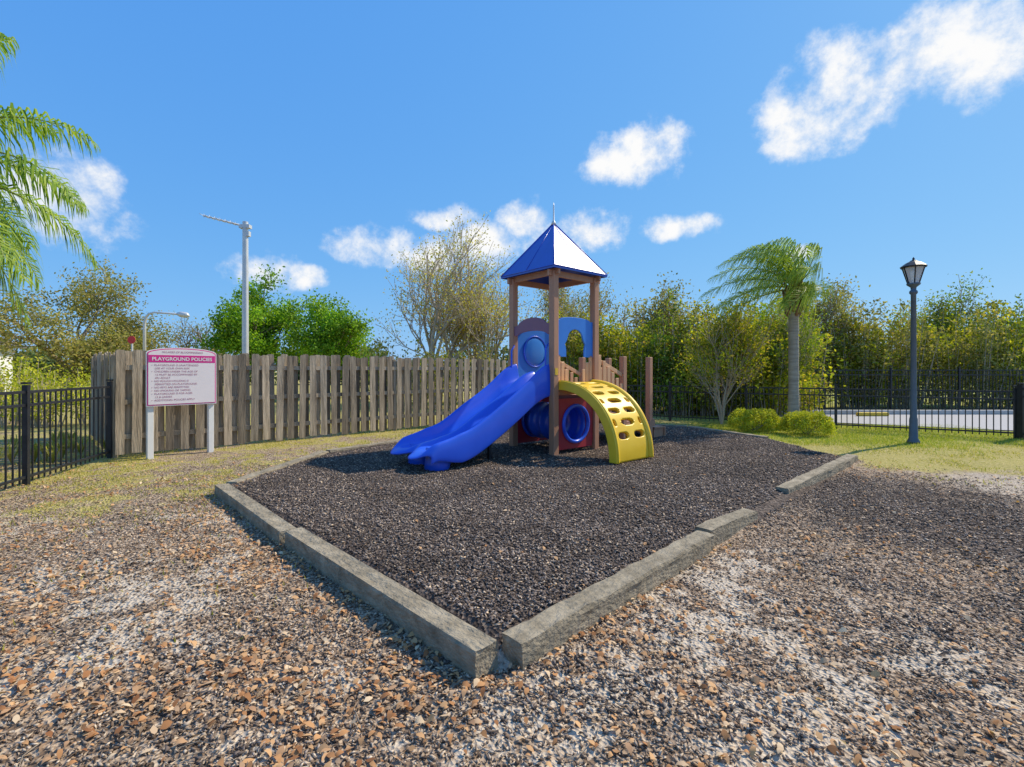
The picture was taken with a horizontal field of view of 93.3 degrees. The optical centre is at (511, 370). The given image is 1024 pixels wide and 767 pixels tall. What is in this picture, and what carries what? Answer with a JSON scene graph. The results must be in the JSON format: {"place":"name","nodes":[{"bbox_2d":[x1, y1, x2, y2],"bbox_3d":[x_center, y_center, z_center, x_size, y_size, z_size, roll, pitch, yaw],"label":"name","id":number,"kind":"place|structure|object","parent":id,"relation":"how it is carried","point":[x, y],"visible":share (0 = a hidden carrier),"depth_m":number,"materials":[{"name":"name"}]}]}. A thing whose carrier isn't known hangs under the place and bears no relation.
{"place":"outdoors","nodes":[
{"label":"outdoors","id":0,"kind":"place"},
{"bbox_2d":[0,348,12,390],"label":"walls","id":1,"kind":"structure","parent":0,"point":[7,364],"depth_m":30.19,"materials":[{"name":"white paint"}]},
{"bbox_2d":[0,429,104,463],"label":"ornamental grass","id":2,"kind":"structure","parent":0,"point":[47,447],"depth_m":8.29,"materials":[{"name":"green plant"}]},
{"bbox_2d":[0,371,1023,766],"bbox_3d":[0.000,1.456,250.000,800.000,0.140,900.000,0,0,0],"label":"ground","id":3,"kind":"structure","parent":0,"point":[1010,463],"depth_m":2.98,"materials":[{"name":"grey gravel"}]},
{"bbox_2d":[0,356,90,427],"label":"hedge","id":4,"kind":"object","parent":3,"relation":"on","point":[47,382],"visible":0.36,"depth_m":12.98,"materials":[{"name":"green plant"}]},
{"bbox_2d":[0,32,100,333],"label":"palm tree","id":5,"kind":"object","parent":3,"relation":"on","point":[7,253],"visible":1,"depth_m":5.97,"materials":[{"name":"green plant"}]},
{"bbox_2d":[0,379,112,488],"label":"metal picket fence","id":6,"kind":"object","parent":3,"relation":"on","point":[28,404],"visible":0.95,"depth_m":6.66,"materials":[{"name":"black metal"}]},
{"bbox_2d":[0,255,193,402],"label":"oak tree","id":7,"kind":"object","parent":3,"relation":"on","point":[105,342],"visible":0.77,"depth_m":22.08,"materials":[{"name":"green plant"}]},
{"bbox_2d":[91,351,115,450],"bbox_3d":[-8.249,0.615,9.730,0.171,1.950,3.937,0,0,-45],"label":"wooden fence","id":8,"kind":"object","parent":3,"relation":"on","point":[100,369],"visible":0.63,"depth_m":9.58,"materials":[{"name":"brown wood"}]},
{"bbox_2d":[128,336,134,351],"bbox_3d":[-14.950,0.076,19.023,0.296,2.848,0.065,0,0,0],"label":"stop sign","id":9,"kind":"object","parent":3,"relation":"on","point":[131,340],"visible":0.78,"depth_m":18.99,"materials":[{"name":"metal"}]},
{"bbox_2d":[143,311,189,350],"bbox_3d":[-14.305,-0.470,20.000,1.931,3.940,0.240,0,0,0],"label":"street lamp","id":10,"kind":"object","parent":3,"relation":"on","point":[183,314],"visible":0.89,"depth_m":19.96,"materials":[{"name":"metal"}]},
{"bbox_2d":[146,348,215,459],"bbox_3d":[-5.840,0.560,8.553,0.144,1.920,1.060,0,0,40],"label":"playground rules sign","id":11,"kind":"object","parent":3,"relation":"on","point":[180,376],"visible":1,"depth_m":8.47,"materials":[{"name":"white metal"}]},
{"bbox_2d":[161,305,236,365],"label":"bare tree","id":12,"kind":"object","parent":3,"relation":"on","point":[197,332],"visible":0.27,"depth_m":26.77,"materials":[{"name":"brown plant"}]},
{"bbox_2d":[199,213,251,353],"bbox_3d":[-8.257,-1.517,14.000,1.374,6.034,0.400,0,0,0],"label":"street light","id":13,"kind":"object","parent":3,"relation":"on","point":[244,226],"visible":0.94,"depth_m":13.94,"materials":[{"name":"metal"}]},
{"bbox_2d":[192,263,311,365],"bbox_3d":[-13.329,-2.047,25.567,5.227,7.232,6.464,0,0,40],"label":"green tree","id":14,"kind":"object","parent":3,"relation":"on","point":[227,335],"visible":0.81,"depth_m":24.62,"materials":[{"name":"green plant"}]},
{"bbox_2d":[214,483,295,546],"bbox_3d":[-2.725,1.451,5.014,0.166,0.169,2.332,0,0,-43],"label":"landscape timber","id":15,"kind":"object","parent":3,"relation":"on","point":[269,523],"visible":0.9,"depth_m":4.73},
{"bbox_2d":[226,451,328,483],"bbox_3d":[-3.330,1.451,7.110,0.167,0.168,2.305,0,0,7],"label":"landscape timber","id":16,"kind":"object","parent":3,"relation":"on","point":[281,466],"visible":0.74,"depth_m":6.89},
{"bbox_2d":[111,350,508,457],"bbox_3d":[-2.908,0.615,12.023,10.891,1.950,0.173,0,0,-44],"label":"wooden fence","id":17,"kind":"object","parent":3,"relation":"on","point":[174,427],"visible":0.69,"depth_m":10.28,"materials":[{"name":"brown wood"}]},
{"bbox_2d":[271,288,375,381],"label":"green tree","id":18,"kind":"object","parent":3,"relation":"on","point":[339,332],"visible":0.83,"depth_m":24.51,"materials":[{"name":"green plant"}]},
{"bbox_2d":[326,439,400,451],"bbox_3d":[-2.421,1.452,9.281,0.161,0.167,2.398,0,0,40],"label":"landscape timber","id":19,"kind":"object","parent":3,"relation":"on","point":[356,447],"visible":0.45,"depth_m":8.77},
{"bbox_2d":[284,527,498,678],"bbox_3d":[-1.001,1.441,3.277,0.165,0.167,2.499,0,0,-45],"label":"landscape timber","id":20,"kind":"object","parent":3,"relation":"on","point":[468,649],"visible":0.92,"depth_m":2.85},
{"bbox_2d":[355,332,508,408],"bbox_3d":[-1.936,0.010,19.215,9.559,2.996,3.299,0,0,10],"label":"shrub thicket","id":21,"kind":"object","parent":3,"relation":"on","point":[427,355],"visible":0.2,"depth_m":18.94,"materials":[{"name":"green plant"}]},
{"bbox_2d":[372,208,548,402],"bbox_3d":[-2.496,-2.925,21.662,8.546,9.013,7.460,0,0,0],"label":"spring tree","id":22,"kind":"object","parent":3,"relation":"on","point":[445,291],"visible":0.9,"depth_m":21.25,"materials":[{"name":"green plant"}]},
{"bbox_2d":[430,254,534,377],"bbox_3d":[-1.623,-1.950,22.651,5.717,6.991,6.079,0,0,0],"label":"spring tree","id":23,"kind":"object","parent":3,"relation":"on","point":[497,333],"visible":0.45,"depth_m":22.45,"materials":[{"name":"green plant"}]},
{"bbox_2d":[13,340,1004,384],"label":"distant tree line","id":24,"kind":"object","parent":3,"relation":"on","point":[35,359],"visible":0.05,"depth_m":49.79,"materials":[{"name":"green plant"}]},
{"bbox_2d":[0,423,1023,766],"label":"mulch chips","id":25,"kind":"object","parent":3,"relation":"on","point":[536,587],"visible":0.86,"depth_m":4.46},
{"bbox_2d":[0,442,1023,766],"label":"fallen leaves","id":26,"kind":"object","parent":3,"relation":"on","point":[406,704],"visible":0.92,"depth_m":2.36,"materials":[{"name":"brown plant"}]},
{"bbox_2d":[0,458,1023,766],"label":"bark litter","id":27,"kind":"object","parent":3,"relation":"on","point":[108,716],"visible":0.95,"depth_m":2.48,"materials":[{"name":"brown wood"}]},
{"bbox_2d":[4,463,1023,766],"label":"twigs","id":28,"kind":"object","parent":3,"relation":"on","point":[416,699],"visible":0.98,"depth_m":2.57,"materials":[{"name":"brown wood"}]},
{"bbox_2d":[390,203,665,470],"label":"playground slide tower","id":29,"kind":"structure","parent":3,"relation":"on","point":[531,392],"depth_m":8.54,"materials":[{"name":"blue plastic"}]},
{"bbox_2d":[525,338,544,365],"bbox_3d":[0.465,-0.370,9.554,0.562,0.562,0.040,0,0,-40],"label":"bubble window","id":30,"kind":"structure","parent":29,"relation":"in","point":[534,348],"depth_m":9.53,"materials":[{"name":"blue plastic"}]},
{"bbox_2d":[521,272,632,351],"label":"spring tree","id":31,"kind":"object","parent":3,"relation":"on","point":[564,303],"visible":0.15,"depth_m":23.41,"materials":[{"name":"green plant"}]},
{"bbox_2d":[502,530,713,670],"bbox_3d":[0.814,1.441,3.272,2.306,0.168,0.167,0,0,-45],"label":"landscape timber","id":32,"kind":"object","parent":3,"relation":"on","point":[536,637],"visible":0.95,"depth_m":2.92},
{"bbox_2d":[600,423,686,426],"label":"landscape timber","id":33,"kind":"object","parent":3,"relation":"on","point":[670,425],"visible":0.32,"depth_m":12.11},
{"bbox_2d":[605,271,699,405],"bbox_3d":[5.957,-1.320,20.519,4.464,5.722,3.384,0,0,41],"label":"wax myrtle tree","id":34,"kind":"object","parent":3,"relation":"on","point":[663,307],"visible":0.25,"depth_m":20.06,"materials":[{"name":"green plant"}]},
{"bbox_2d":[695,508,757,545],"bbox_3d":[1.998,1.446,4.476,0.984,0.189,0.159,0,0,-42],"label":"landscape timber","id":35,"kind":"object","parent":3,"relation":"on","point":[723,528],"visible":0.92,"depth_m":4.36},
{"bbox_2d":[688,426,768,438],"bbox_3d":[4.840,1.452,11.000,0.163,0.166,2.107,0,0,-25],"label":"landscape timber","id":36,"kind":"object","parent":3,"relation":"on","point":[736,433],"visible":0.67,"depth_m":10.86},
{"bbox_2d":[664,290,799,423],"bbox_3d":[5.885,-0.439,13.560,3.314,3.937,3.998,0,0,0],"label":"crape myrtle tree","id":37,"kind":"object","parent":3,"relation":"on","point":[727,347],"visible":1,"depth_m":13.10,"materials":[{"name":"green plant"}]},
{"bbox_2d":[726,408,783,431],"bbox_3d":[5.951,1.205,11.899,1.320,0.613,1.032,0,0,0],"label":"clipped shrub","id":38,"kind":"object","parent":3,"relation":"on","point":[742,417],"visible":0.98,"depth_m":11.63,"materials":[{"name":"green plant"}]},
{"bbox_2d":[506,288,1023,417],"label":"tree line","id":39,"kind":"object","parent":3,"relation":"on","point":[1007,353],"visible":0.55,"depth_m":18.20,"materials":[{"name":"green plant"}]},
{"bbox_2d":[698,236,834,428],"bbox_3d":[6.504,-0.900,12.468,3.152,4.840,2.941,0,0,0],"label":"palm tree","id":40,"kind":"object","parent":3,"relation":"on","point":[795,297],"visible":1,"depth_m":12.27,"materials":[{"name":"green plant"}]},
{"bbox_2d":[738,299,837,414],"bbox_3d":[8.814,-0.512,15.912,3.192,4.090,3.763,0,0,12],"label":"crape myrtle tree","id":41,"kind":"object","parent":3,"relation":"on","point":[806,343],"visible":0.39,"depth_m":15.19,"materials":[{"name":"green plant"}]},
{"bbox_2d":[777,410,836,434],"bbox_3d":[6.845,1.210,11.241,1.113,0.603,1.028,0,0,0],"label":"clipped shrub","id":42,"kind":"object","parent":3,"relation":"on","point":[801,419],"visible":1,"depth_m":10.98,"materials":[{"name":"green plant"}]},
{"bbox_2d":[612,382,1016,437],"bbox_3d":[6.148,0.926,13.627,11.623,1.168,0.085,0,0,31],"label":"metal picket fence","id":43,"kind":"object","parent":3,"relation":"on","point":[835,395],"visible":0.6,"depth_m":12.02,"materials":[{"name":"black metal"}]},
{"bbox_2d":[775,454,857,493],"bbox_3d":[4.391,1.462,6.830,3.254,0.175,0.166,0,0,-43],"label":"landscape timber","id":44,"kind":"object","parent":3,"relation":"on","point":[827,470],"visible":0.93,"depth_m":6.57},
{"bbox_2d":[765,273,881,369],"bbox_3d":[13.021,-1.337,20.684,4.608,5.766,4.831,0,0,41],"label":"wax myrtle tree","id":45,"kind":"object","parent":3,"relation":"on","point":[832,310],"visible":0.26,"depth_m":19.46,"materials":[{"name":"green plant"}]},
{"bbox_2d":[726,410,1012,414],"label":"kerb","id":46,"kind":"structure","parent":3,"relation":"on","point":[928,412],"depth_m":16.25,"materials":[{"name":"concrete"}]},
{"bbox_2d":[784,368,1023,409],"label":"metal picket fence","id":47,"kind":"object","parent":3,"relation":"on","point":[890,374],"visible":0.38,"depth_m":17.34,"materials":[{"name":"black metal"}]},
{"bbox_2d":[900,257,927,443],"bbox_3d":[8.220,-0.410,9.900,0.450,3.820,0.450,0,0,0],"label":"street lamp","id":48,"kind":"object","parent":3,"relation":"on","point":[913,269],"visible":0.98,"depth_m":9.86,"materials":[{"name":"metal"}]},
{"bbox_2d":[881,268,1023,400],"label":"wax myrtle tree","id":49,"kind":"object","parent":3,"relation":"on","point":[955,312],"visible":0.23,"depth_m":21.42,"materials":[{"name":"green plant"}]},
{"bbox_2d":[1016,383,1023,439],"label":"metal gate","id":50,"kind":"structure","parent":3,"relation":"on","point":[1020,410],"depth_m":10.53,"materials":[{"name":"black metal"}]},
{"bbox_2d":[0,419,1023,668],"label":"grass","id":51,"kind":"structure","parent":0,"point":[124,467],"depth_m":7.34,"materials":[{"name":"green plant"}]},
{"bbox_2d":[0,0,1023,364],"label":"sky","id":52,"kind":"structure","parent":0,"point":[682,137],"materials":[{"name":"blue"}]},
{"bbox_2d":[688,422,1023,455],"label":"lush grass","id":53,"kind":"structure","parent":0,"point":[869,439],"depth_m":10.81,"materials":[{"name":"green plant"}]},
{"bbox_2d":[780,415,1012,429],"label":"road","id":54,"kind":"structure","parent":0,"point":[846,418],"depth_m":14.28,"materials":[{"name":"grey asphalt"}]},
{"bbox_2d":[856,412,888,415],"bbox_3d":[11.700,1.420,15.700,1.000,0.120,0.150,0,0,0],"label":"parking stop","id":55,"kind":"object","parent":54,"relation":"on","point":[872,413],"visible":0.79,"depth_m":15.63,"materials":[{"name":"yellow paint"}]}
]}

